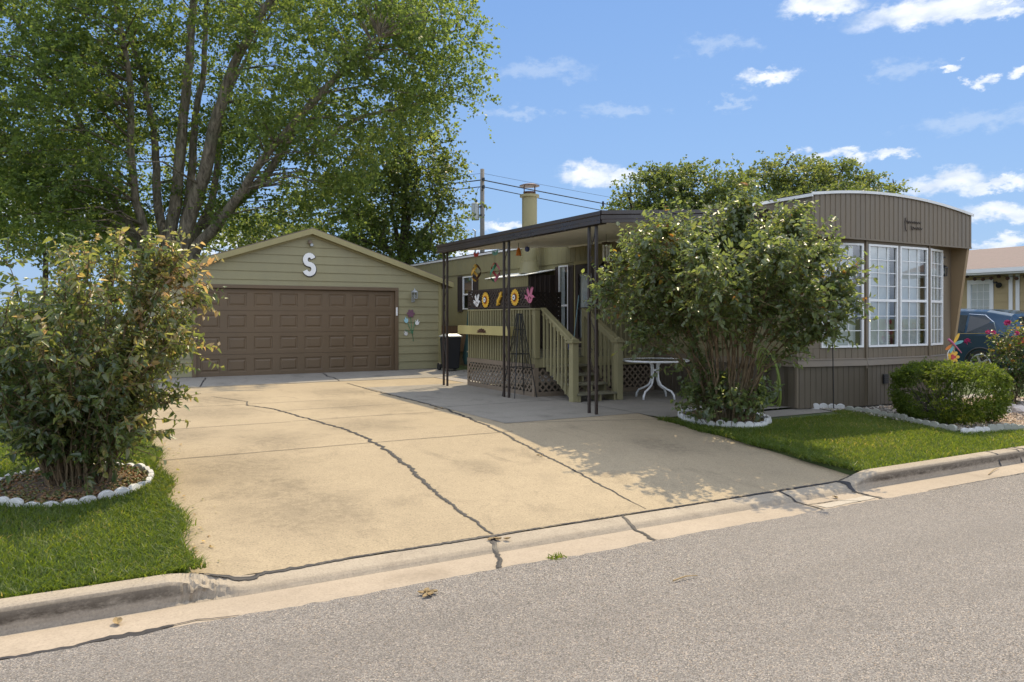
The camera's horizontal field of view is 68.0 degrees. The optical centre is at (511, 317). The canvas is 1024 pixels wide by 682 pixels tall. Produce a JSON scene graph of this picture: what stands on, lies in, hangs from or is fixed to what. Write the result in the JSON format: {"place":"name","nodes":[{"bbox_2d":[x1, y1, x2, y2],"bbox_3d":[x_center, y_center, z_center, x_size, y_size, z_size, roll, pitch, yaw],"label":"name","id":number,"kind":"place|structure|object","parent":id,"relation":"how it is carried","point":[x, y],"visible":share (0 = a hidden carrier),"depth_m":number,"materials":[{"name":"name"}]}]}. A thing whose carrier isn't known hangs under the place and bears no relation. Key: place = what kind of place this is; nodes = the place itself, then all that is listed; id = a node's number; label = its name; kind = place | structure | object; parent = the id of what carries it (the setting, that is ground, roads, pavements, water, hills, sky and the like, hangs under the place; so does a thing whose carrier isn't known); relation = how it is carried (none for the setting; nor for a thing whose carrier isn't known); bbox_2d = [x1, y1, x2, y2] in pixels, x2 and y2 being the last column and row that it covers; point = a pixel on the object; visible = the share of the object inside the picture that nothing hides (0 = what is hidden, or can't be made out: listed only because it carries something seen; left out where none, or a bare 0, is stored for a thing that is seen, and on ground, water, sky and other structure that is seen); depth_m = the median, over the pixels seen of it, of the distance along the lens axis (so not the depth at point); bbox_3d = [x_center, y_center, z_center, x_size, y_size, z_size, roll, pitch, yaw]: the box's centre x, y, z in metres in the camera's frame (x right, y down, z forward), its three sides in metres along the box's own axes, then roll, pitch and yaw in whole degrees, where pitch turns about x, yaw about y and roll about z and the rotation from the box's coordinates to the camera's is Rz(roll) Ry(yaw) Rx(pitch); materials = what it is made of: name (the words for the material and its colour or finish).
{"place":"outdoors","nodes":[
{"label":"outdoors","id":0,"kind":"place"},
{"bbox_2d":[73,368,479,388],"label":"driveway","id":1,"kind":"structure","parent":0,"point":[290,378],"depth_m":17.97,"materials":[{"name":"concrete"}]},
{"bbox_2d":[437,334,461,369],"bbox_3d":[-1.652,0.914,20.162,0.500,0.968,0.570,0,0,-29],"label":"wheeled bin","id":2,"kind":"object","parent":1,"relation":"on","point":[454,348],"visible":0.77,"depth_m":19.98,"materials":[{"name":"black plastic"}]},
{"bbox_2d":[127,227,453,378],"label":"garage","id":3,"kind":"structure","parent":0,"point":[279,311],"depth_m":18.99,"materials":[{"name":"beige"}]},
{"bbox_2d":[196,288,393,376],"bbox_3d":[-5.255,0.355,18.897,4.868,2.110,0.050,0,0,-29],"label":"garage door","id":4,"kind":"structure","parent":3,"relation":"in","point":[258,331],"depth_m":18.82,"materials":[{"name":"brown paint"}]},
{"bbox_2d":[303,253,316,276],"bbox_3d":[-5.032,-1.310,18.890,0.353,0.607,0.035,0,0,-29],"label":"letter sign","id":5,"kind":"object","parent":3,"relation":"attached to","point":[307,263],"visible":1,"depth_m":18.88,"materials":[{"name":"white paint"}]},
{"bbox_2d":[403,310,419,340],"bbox_3d":[-2.675,0.209,20.201,0.463,0.844,0.023,0,0,-29],"label":"flower wall art","id":6,"kind":"object","parent":3,"relation":"attached to","point":[410,313],"visible":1,"depth_m":20.17,"materials":[{"name":"multicoloured metal"}]},
{"bbox_2d":[411,288,417,301],"bbox_3d":[-2.594,-0.596,20.149,0.200,0.388,0.214,0,0,-29],"label":"wall lantern","id":7,"kind":"object","parent":3,"relation":"attached to","point":[412,298],"depth_m":20.13,"materials":[{"name":"metal"}]},
{"bbox_2d":[144,373,848,575],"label":"driveway","id":8,"kind":"structure","parent":0,"point":[279,476],"depth_m":8.02,"materials":[{"name":"concrete"}]},
{"bbox_2d":[138,440,218,560],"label":"leaf litter","id":9,"kind":"object","parent":8,"relation":"on","point":[176,498],"visible":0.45,"depth_m":6.64,"materials":[{"name":"brown plant"}]},
{"bbox_2d":[366,383,634,422],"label":"patio","id":10,"kind":"structure","parent":0,"point":[456,396],"depth_m":12.95,"materials":[{"name":"concrete"}]},
{"bbox_2d":[502,313,536,398],"bbox_3d":[0.137,0.695,14.048,0.490,1.553,0.487,0,0,-29],"label":"obelisk trellis","id":11,"kind":"object","parent":10,"relation":"on","point":[517,329],"visible":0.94,"depth_m":14.02,"materials":[{"name":"black metal"}]},
{"bbox_2d":[436,209,768,414],"bbox_3d":[1.351,-0.185,14.731,3.514,3.311,6.206,0,0,-29],"label":"carport","id":12,"kind":"object","parent":10,"relation":"on","point":[596,228],"visible":0.91,"depth_m":13.48,"materials":[{"name":"beige metal"}]},
{"bbox_2d":[471,252,480,280],"bbox_3d":[-0.769,-1.142,16.354,0.202,0.734,0.215,0,0,16],"label":"wind spinner","id":13,"kind":"object","parent":12,"relation":"hanging from","point":[475,267],"visible":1,"depth_m":16.33,"materials":[{"name":"multicoloured metal"}]},
{"bbox_2d":[490,249,499,281],"bbox_3d":[-0.343,-1.117,15.585,0.202,0.784,0.215,0,0,16],"label":"wind spinner","id":14,"kind":"object","parent":12,"relation":"hanging from","point":[494,267],"visible":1,"depth_m":15.56,"materials":[{"name":"multicoloured metal"}]},
{"bbox_2d":[602,242,610,262],"bbox_3d":[1.800,-1.331,14.493,0.170,0.560,0.170,0,0,-29],"label":"wind chime","id":15,"kind":"object","parent":12,"relation":"hanging from","point":[606,250],"visible":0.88,"depth_m":14.46,"materials":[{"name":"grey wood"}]},
{"bbox_2d":[464,369,552,379],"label":"gravel","id":16,"kind":"structure","parent":0,"point":[545,376],"depth_m":19.19,"materials":[{"name":"grey gravel"}]},
{"bbox_2d":[0,473,1023,681],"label":"road","id":17,"kind":"structure","parent":0,"point":[927,586],"depth_m":4.50,"materials":[{"name":"grey asphalt"}]},
{"bbox_2d":[418,587,437,596],"bbox_3d":[-0.549,1.778,4.907,0.105,0.020,0.134,0,0,31],"label":"dry leaf","id":18,"kind":"object","parent":17,"relation":"on","point":[427,591],"visible":1,"depth_m":4.92,"materials":[{"name":"beige plant"}]},
{"bbox_2d":[0,394,1023,596],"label":"lawn","id":19,"kind":"structure","parent":0,"point":[772,418],"depth_m":6.03,"materials":[{"name":"green plant"}]},
{"bbox_2d":[0,496,24,506],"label":"edging stone","id":20,"kind":"object","parent":19,"relation":"on","point":[3,499],"visible":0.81,"depth_m":6.29,"materials":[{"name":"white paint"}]},
{"bbox_2d":[23,501,59,506],"bbox_3d":[-3.916,1.583,6.314,0.270,0.106,0.044,1,2,-10],"label":"edging stone","id":21,"kind":"object","parent":19,"relation":"on","point":[33,503],"visible":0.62,"depth_m":6.30,"materials":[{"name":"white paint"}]},
{"bbox_2d":[0,464,152,502],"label":"mulch","id":22,"kind":"object","parent":19,"relation":"on","point":[40,488],"visible":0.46,"depth_m":6.75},
{"bbox_2d":[61,495,96,505],"bbox_3d":[-3.665,1.581,6.420,0.270,0.120,0.044,-5,5,-32],"label":"edging stone","id":23,"kind":"object","parent":19,"relation":"on","point":[87,497],"visible":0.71,"depth_m":6.41,"materials":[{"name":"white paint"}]},
{"bbox_2d":[0,395,194,598],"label":"grass","id":24,"kind":"structure","parent":19,"relation":"on","point":[134,532],"depth_m":5.46,"materials":[{"name":"green plant"}]},
{"bbox_2d":[0,224,226,494],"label":"browning bush","id":25,"kind":"object","parent":19,"relation":"on","point":[50,420],"visible":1,"depth_m":6.74,"materials":[{"name":"green plant"}]},
{"bbox_2d":[97,487,129,500],"bbox_3d":[-3.474,1.568,6.621,0.044,0.152,0.270,7,4,33],"label":"edging stone","id":26,"kind":"object","parent":19,"relation":"on","point":[108,493],"visible":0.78,"depth_m":6.58,"materials":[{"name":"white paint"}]},
{"bbox_2d":[124,463,144,470],"bbox_3d":[-3.765,1.520,7.563,0.270,0.138,0.044,-3,-3,21],"label":"edging stone","id":27,"kind":"object","parent":19,"relation":"on","point":[141,465],"visible":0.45,"depth_m":7.53,"materials":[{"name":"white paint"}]},
{"bbox_2d":[128,481,146,492],"bbox_3d":[-3.392,1.563,6.885,0.044,0.132,0.270,-7,-4,4],"label":"edging stone","id":28,"kind":"object","parent":19,"relation":"on","point":[133,486],"visible":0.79,"depth_m":6.83,"materials":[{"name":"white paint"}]},
{"bbox_2d":[146,473,153,483],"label":"edging stone","id":29,"kind":"object","parent":19,"relation":"on","point":[148,479],"visible":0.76,"depth_m":7.08,"materials":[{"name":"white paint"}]},
{"bbox_2d":[136,418,214,569],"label":"grass","id":30,"kind":"structure","parent":19,"relation":"on","point":[179,514],"depth_m":6.18,"materials":[{"name":"green plant"}]},
{"bbox_2d":[684,415,696,423],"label":"edging stone","id":31,"kind":"object","parent":19,"relation":"on","point":[691,419],"visible":0.39,"depth_m":10.94,"materials":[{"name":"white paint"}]},
{"bbox_2d":[697,419,715,426],"bbox_3d":[2.754,1.509,10.759,0.270,0.121,0.044,6,10,42],"label":"edging stone","id":32,"kind":"object","parent":19,"relation":"on","point":[710,422],"visible":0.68,"depth_m":10.74,"materials":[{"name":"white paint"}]},
{"bbox_2d":[716,420,735,427],"bbox_3d":[2.999,1.514,10.648,0.270,0.144,0.044,5,4,11],"label":"edging stone","id":33,"kind":"object","parent":19,"relation":"on","point":[727,423],"visible":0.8,"depth_m":10.62,"materials":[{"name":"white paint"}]},
{"bbox_2d":[581,182,882,421],"bbox_3d":[2.929,-0.131,10.491,3.556,3.416,3.826,0,0,-29],"label":"lilac bush","id":34,"kind":"object","parent":19,"relation":"on","point":[735,287],"visible":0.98,"depth_m":9.95,"materials":[{"name":"green plant"}]},
{"bbox_2d":[735,421,753,428],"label":"edging stone","id":35,"kind":"object","parent":19,"relation":"on","point":[748,424],"visible":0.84,"depth_m":10.63,"materials":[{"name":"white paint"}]},
{"bbox_2d":[753,421,766,426],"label":"edging stone","id":36,"kind":"object","parent":19,"relation":"on","point":[760,423],"visible":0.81,"depth_m":10.73,"materials":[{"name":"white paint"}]},
{"bbox_2d":[811,403,827,408],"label":"edging stone","id":37,"kind":"object","parent":19,"relation":"on","point":[818,406],"visible":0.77,"depth_m":12.47,"materials":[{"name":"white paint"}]},
{"bbox_2d":[831,261,837,407],"bbox_3d":[5.275,0.266,12.414,0.156,2.528,0.014,0,0,-29],"label":"shepherd hook","id":38,"kind":"object","parent":19,"relation":"on","point":[833,369],"visible":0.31,"depth_m":12.39,"materials":[{"name":"black metal"}]},
{"bbox_2d":[828,404,844,407],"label":"edging stone","id":39,"kind":"object","parent":19,"relation":"on","point":[837,406],"visible":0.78,"depth_m":12.45,"materials":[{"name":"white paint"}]},
{"bbox_2d":[653,408,1023,470],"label":"grass","id":40,"kind":"structure","parent":19,"relation":"on","point":[849,428],"depth_m":10.08,"materials":[{"name":"green plant"}]},
{"bbox_2d":[845,406,862,411],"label":"edging stone","id":41,"kind":"object","parent":19,"relation":"on","point":[850,408],"visible":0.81,"depth_m":12.32,"materials":[{"name":"white stone"}]},
{"bbox_2d":[862,408,880,413],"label":"edging stone","id":42,"kind":"object","parent":19,"relation":"on","point":[876,411],"visible":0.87,"depth_m":12.10,"materials":[{"name":"white stone"}]},
{"bbox_2d":[879,411,894,416],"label":"edging stone","id":43,"kind":"object","parent":19,"relation":"on","point":[886,413],"visible":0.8,"depth_m":11.89,"materials":[{"name":"white stone"}]},
{"bbox_2d":[894,413,907,420],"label":"edging stone","id":44,"kind":"object","parent":19,"relation":"on","point":[901,416],"visible":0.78,"depth_m":11.59,"materials":[{"name":"white stone"}]},
{"bbox_2d":[907,417,922,422],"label":"edging stone","id":45,"kind":"object","parent":19,"relation":"on","point":[910,419],"visible":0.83,"depth_m":11.35,"materials":[{"name":"white stone"}]},
{"bbox_2d":[921,420,939,427],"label":"edging stone","id":46,"kind":"object","parent":19,"relation":"on","point":[935,424],"visible":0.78,"depth_m":11.08,"materials":[{"name":"grey stone"}]},
{"bbox_2d":[938,424,956,432],"bbox_3d":[6.241,1.592,10.864,0.044,0.132,0.270,8,-7,-20],"label":"edging stone","id":47,"kind":"object","parent":19,"relation":"on","point":[952,427],"visible":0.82,"depth_m":10.82,"materials":[{"name":"grey stone"}]},
{"bbox_2d":[960,428,975,433],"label":"edging stone","id":48,"kind":"object","parent":19,"relation":"on","point":[964,430],"visible":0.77,"depth_m":10.67,"materials":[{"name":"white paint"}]},
{"bbox_2d":[974,427,989,432],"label":"edging stone","id":49,"kind":"object","parent":19,"relation":"on","point":[983,429],"visible":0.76,"depth_m":10.78,"materials":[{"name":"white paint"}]},
{"bbox_2d":[987,424,1003,431],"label":"edging stone","id":50,"kind":"object","parent":19,"relation":"on","point":[994,427],"visible":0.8,"depth_m":10.88,"materials":[{"name":"grey stone"}]},
{"bbox_2d":[1003,423,1017,430],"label":"edging stone","id":51,"kind":"object","parent":19,"relation":"on","point":[1011,426],"visible":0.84,"depth_m":10.97,"materials":[{"name":"grey stone"}]},
{"bbox_2d":[0,0,1023,317],"label":"sky","id":52,"kind":"structure","parent":0,"point":[929,94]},
{"bbox_2d":[1,318,1023,634],"bbox_3d":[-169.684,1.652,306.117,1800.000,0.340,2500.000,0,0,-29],"label":"ground","id":53,"kind":"structure","parent":0,"point":[843,470],"depth_m":8.66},
{"bbox_2d":[0,147,42,255],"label":"background tree","id":54,"kind":"object","parent":53,"relation":"on","point":[14,248],"visible":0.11,"depth_m":43.45,"materials":[{"name":"green plant"}]},
{"bbox_2d":[0,148,132,334],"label":"background tree","id":55,"kind":"object","parent":53,"relation":"on","point":[34,253],"visible":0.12,"depth_m":47.47,"materials":[{"name":"green plant"}]},
{"bbox_2d":[0,270,132,327],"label":"distant woods","id":56,"kind":"object","parent":53,"relation":"on","point":[94,282],"visible":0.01,"depth_m":102.36,"materials":[{"name":"green plant"}]},
{"bbox_2d":[26,197,179,341],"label":"background tree","id":57,"kind":"object","parent":53,"relation":"on","point":[99,248],"visible":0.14,"depth_m":45.28,"materials":[{"name":"green plant"}]},
{"bbox_2d":[160,198,278,257],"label":"background tree","id":58,"kind":"object","parent":53,"relation":"on","point":[218,250],"visible":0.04,"depth_m":47.76,"materials":[{"name":"green plant"}]},
{"bbox_2d":[0,0,504,307],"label":"maple tree","id":59,"kind":"object","parent":53,"relation":"on","point":[386,21],"visible":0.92,"depth_m":26.01,"materials":[{"name":"green plant"}]},
{"bbox_2d":[202,169,391,250],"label":"background tree","id":60,"kind":"object","parent":53,"relation":"on","point":[253,238],"visible":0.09,"depth_m":42.47,"materials":[{"name":"green plant"}]},
{"bbox_2d":[297,84,490,264],"bbox_3d":[-5.411,-4.357,33.160,7.708,11.874,7.366,0,0,-29],"label":"shade tree","id":61,"kind":"object","parent":53,"relation":"on","point":[407,241],"visible":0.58,"depth_m":32.07,"materials":[{"name":"green plant"}]},
{"bbox_2d":[471,169,484,252],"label":"utility pole","id":62,"kind":"object","parent":53,"relation":"on","point":[475,207],"visible":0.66,"depth_m":45.58,"materials":[{"name":"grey wood"}]},
{"bbox_2d":[145,180,479,206],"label":"overhead wire","id":63,"kind":"object","parent":62,"relation":"attached to","point":[334,195],"visible":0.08,"depth_m":46.10,"materials":[{"name":"black metal"}]},
{"bbox_2d":[485,187,598,209],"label":"overhead wire","id":64,"kind":"object","parent":62,"relation":"attached to","point":[542,198],"visible":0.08,"depth_m":48.64,"materials":[{"name":"black metal"}]},
{"bbox_2d":[485,180,613,207],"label":"overhead wire","id":65,"kind":"object","parent":62,"relation":"attached to","point":[602,203],"visible":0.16,"depth_m":48.61,"materials":[{"name":"black metal"}]},
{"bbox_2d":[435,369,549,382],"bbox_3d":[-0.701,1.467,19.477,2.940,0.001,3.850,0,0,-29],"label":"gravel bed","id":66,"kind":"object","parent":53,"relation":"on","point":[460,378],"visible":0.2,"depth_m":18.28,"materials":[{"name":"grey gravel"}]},
{"bbox_2d":[462,309,476,368],"bbox_3d":[-1.057,0.510,20.223,0.463,1.920,0.479,0,0,-29],"label":"folded parasol","id":67,"kind":"object","parent":66,"relation":"on","point":[465,354],"visible":0.17,"depth_m":20.19,"materials":[{"name":"green fabric"}]},
{"bbox_2d":[0,446,1023,658],"bbox_3d":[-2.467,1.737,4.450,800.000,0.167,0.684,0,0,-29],"label":"kerb","id":68,"kind":"structure","parent":53,"relation":"on","point":[24,613],"depth_m":5.52,"materials":[{"name":"concrete"}]},
{"bbox_2d":[0,463,1023,659],"bbox_3d":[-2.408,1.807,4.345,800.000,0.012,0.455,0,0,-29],"label":"gutter","id":69,"kind":"object","parent":53,"relation":"on","point":[14,644],"visible":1,"depth_m":5.31,"materials":[{"name":"concrete"}]},
{"bbox_2d":[113,617,122,623],"bbox_3d":[-2.325,1.788,4.470,0.059,0.024,0.072,0,0,3],"label":"dry leaf","id":70,"kind":"object","parent":69,"relation":"on","point":[117,620],"visible":1,"depth_m":4.48,"materials":[{"name":"beige plant"}]},
{"bbox_2d":[548,551,567,560],"bbox_3d":[0.345,1.796,5.677,0.204,0.100,0.115,0,0,-29],"label":"weed tuft","id":71,"kind":"object","parent":69,"relation":"on","point":[556,556],"visible":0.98,"depth_m":5.67,"materials":[{"name":"green plant"}]},
{"bbox_2d":[600,153,772,209],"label":"shade tree","id":72,"kind":"object","parent":53,"relation":"on","point":[657,178],"visible":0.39,"depth_m":41.10,"materials":[{"name":"green plant"}]},
{"bbox_2d":[409,183,973,408],"bbox_3d":[1.907,-0.950,20.955,5.193,4.880,18.394,0,0,-29],"label":"mobile home","id":73,"kind":"object","parent":53,"relation":"on","point":[907,243],"visible":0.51,"depth_m":13.49,"materials":[{"name":"beige metal"}]},
{"bbox_2d":[463,276,472,309],"bbox_3d":[-1.343,-0.755,23.152,0.040,1.010,0.700,0,0,-29],"label":"window","id":74,"kind":"structure","parent":73,"relation":"in","point":[466,276],"depth_m":23.38,"materials":[{"name":"white paint"}]},
{"bbox_2d":[558,265,568,338],"bbox_3d":[1.276,-0.375,18.464,0.075,1.790,0.420,0,0,-29],"label":"window","id":75,"kind":"structure","parent":73,"relation":"in","point":[561,269],"depth_m":18.56,"materials":[{"name":"white paint"}]},
{"bbox_2d":[575,263,593,345],"bbox_3d":[1.707,-0.285,17.662,0.148,1.910,0.770,0,0,-29],"label":"storm door","id":76,"kind":"structure","parent":73,"relation":"in","point":[580,280],"depth_m":17.90,"materials":[{"name":"white metal"}]},
{"bbox_2d":[757,348,781,409],"bbox_3d":[4.245,1.030,12.719,0.573,1.043,0.307,0,0,29],"label":"garden hose","id":77,"kind":"object","parent":73,"relation":"hanging from","point":[777,384],"visible":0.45,"depth_m":12.59,"materials":[{"name":"green rubber"}]},
{"bbox_2d":[820,242,863,347],"bbox_3d":[5.476,-0.372,12.715,0.859,1.745,0.202,0,0,-18],"label":"window","id":78,"kind":"structure","parent":73,"relation":"in","point":[851,328],"depth_m":12.73,"materials":[{"name":"white paint"}]},
{"bbox_2d":[868,244,897,346],"bbox_3d":[6.350,-0.372,13.018,0.783,1.745,0.075,0,0,-29],"label":"window","id":79,"kind":"structure","parent":73,"relation":"in","point":[878,329],"depth_m":13.04,"materials":[{"name":"white paint"}]},
{"bbox_2d":[899,246,927,345],"bbox_3d":[7.092,-0.372,13.429,0.792,1.745,0.075,0,0,-29],"label":"window","id":80,"kind":"structure","parent":73,"relation":"in","point":[909,257],"depth_m":13.44,"materials":[{"name":"white paint"}]},
{"bbox_2d":[931,248,942,344],"bbox_3d":[7.743,-0.372,13.881,0.616,1.745,0.075,0,0,-42],"label":"window","id":81,"kind":"structure","parent":73,"relation":"in","point":[935,301],"depth_m":13.96,"materials":[{"name":"white paint"}]},
{"bbox_2d":[761,406,869,416],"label":"path","id":82,"kind":"structure","parent":53,"relation":"on","point":[777,413],"depth_m":12.14,"materials":[{"name":"concrete"}]},
{"bbox_2d":[732,145,919,201],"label":"shade tree","id":83,"kind":"object","parent":53,"relation":"on","point":[823,177],"visible":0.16,"depth_m":48.59,"materials":[{"name":"green plant"}]},
{"bbox_2d":[953,308,1023,368],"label":"parked car","id":84,"kind":"object","parent":53,"relation":"on","point":[974,325],"visible":0.24,"depth_m":18.55,"materials":[{"name":"blue paint"}]},
{"bbox_2d":[462,378,786,416],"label":"patio","id":85,"kind":"structure","parent":0,"point":[654,403],"depth_m":13.30,"materials":[{"name":"concrete"}]},
{"bbox_2d":[467,286,653,401],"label":"deck","id":86,"kind":"structure","parent":85,"relation":"on","point":[572,359],"depth_m":14.52,"materials":[{"name":"brown wood"}]},
{"bbox_2d":[473,294,479,306],"bbox_3d":[-0.753,-0.368,16.118,0.019,0.272,0.336,0,0,-29],"label":"bird ornament","id":87,"kind":"object","parent":86,"relation":"attached to","point":[476,302],"visible":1,"depth_m":16.12,"materials":[{"name":"white plastic"}]},
{"bbox_2d":[482,292,488,306],"bbox_3d":[-0.565,-0.368,15.757,0.040,0.325,0.330,0,0,-29],"label":"sunflower ornament","id":88,"kind":"object","parent":86,"relation":"attached to","point":[485,299],"visible":1,"depth_m":15.73,"materials":[{"name":"yellow ceramic"}]},
{"bbox_2d":[458,325,516,335],"bbox_3d":[-0.543,0.260,15.477,0.223,0.180,2.360,0,0,-29],"label":"planter box","id":89,"kind":"object","parent":86,"relation":"attached to","point":[482,330],"visible":0.76,"depth_m":15.33,"materials":[{"name":"beige wood"}]},
{"bbox_2d":[511,289,518,305],"bbox_3d":[0.042,-0.391,14.662,0.040,0.325,0.330,0,0,-29],"label":"sunflower ornament","id":90,"kind":"object","parent":86,"relation":"attached to","point":[514,297],"visible":1,"depth_m":14.64,"materials":[{"name":"yellow ceramic"}]},
{"bbox_2d":[525,287,533,302],"bbox_3d":[0.322,-0.426,14.178,0.019,0.306,0.378,0,0,-29],"label":"ornament","id":91,"kind":"object","parent":86,"relation":"attached to","point":[529,298],"visible":1,"depth_m":14.17,"materials":[{"name":"pink plastic"}]},
{"bbox_2d":[623,358,689,399],"bbox_3d":[2.611,1.117,13.853,1.238,0.712,1.238,0,0,-29],"label":"patio table","id":92,"kind":"object","parent":85,"relation":"on","point":[651,361],"visible":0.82,"depth_m":13.78,"materials":[{"name":"white paint"}]},
{"bbox_2d":[870,394,1023,428],"bbox_3d":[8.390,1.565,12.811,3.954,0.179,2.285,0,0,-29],"label":"gravel","id":93,"kind":"structure","parent":0,"point":[1015,418],"depth_m":11.94,"materials":[{"name":"beige gravel"}]},
{"bbox_2d":[820,405,988,430],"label":"edging stones","id":94,"kind":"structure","parent":93,"relation":"on","point":[958,425],"depth_m":11.90,"materials":[{"name":"white stone"}]},
{"bbox_2d":[887,356,1014,425],"bbox_3d":[6.739,1.127,11.676,1.668,1.060,1.578,0,0,-29],"label":"clipped shrub","id":95,"kind":"object","parent":93,"relation":"on","point":[994,407],"visible":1,"depth_m":11.31,"materials":[{"name":"green plant"}]},
{"bbox_2d":[945,333,962,394],"bbox_3d":[7.610,0.920,13.052,0.288,1.300,0.125,0,0,-22],"label":"garden stake","id":96,"kind":"object","parent":93,"relation":"on","point":[952,355],"visible":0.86,"depth_m":13.05,"materials":[{"name":"multicoloured plastic"}]},
{"bbox_2d":[964,317,1023,404],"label":"rose bush","id":97,"kind":"object","parent":93,"relation":"on","point":[1003,347],"visible":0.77,"depth_m":13.18,"materials":[{"name":"green plant"}]},
{"bbox_2d":[1010,405,1023,412],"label":"rock","id":98,"kind":"object","parent":93,"relation":"on","point":[1018,408],"visible":0.58,"depth_m":12.55,"materials":[{"name":"white stone"}]},
{"bbox_2d":[961,246,1023,369],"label":"neighbour house","id":99,"kind":"structure","parent":0,"point":[978,293],"depth_m":21.78,"materials":[{"name":"beige"}]},
{"bbox_2d":[969,283,990,308],"bbox_3d":[13.593,-0.143,22.023,0.040,1.725,0.599,0,0,-29],"label":"window","id":100,"kind":"structure","parent":99,"relation":"in","point":[970,284],"depth_m":21.94,"materials":[{"name":"white paint"}]},
{"bbox_2d":[965,275,1023,280],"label":"string lights","id":101,"kind":"object","parent":99,"relation":"hanging from","point":[997,276],"visible":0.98,"depth_m":21.37,"materials":[{"name":"black plastic"}]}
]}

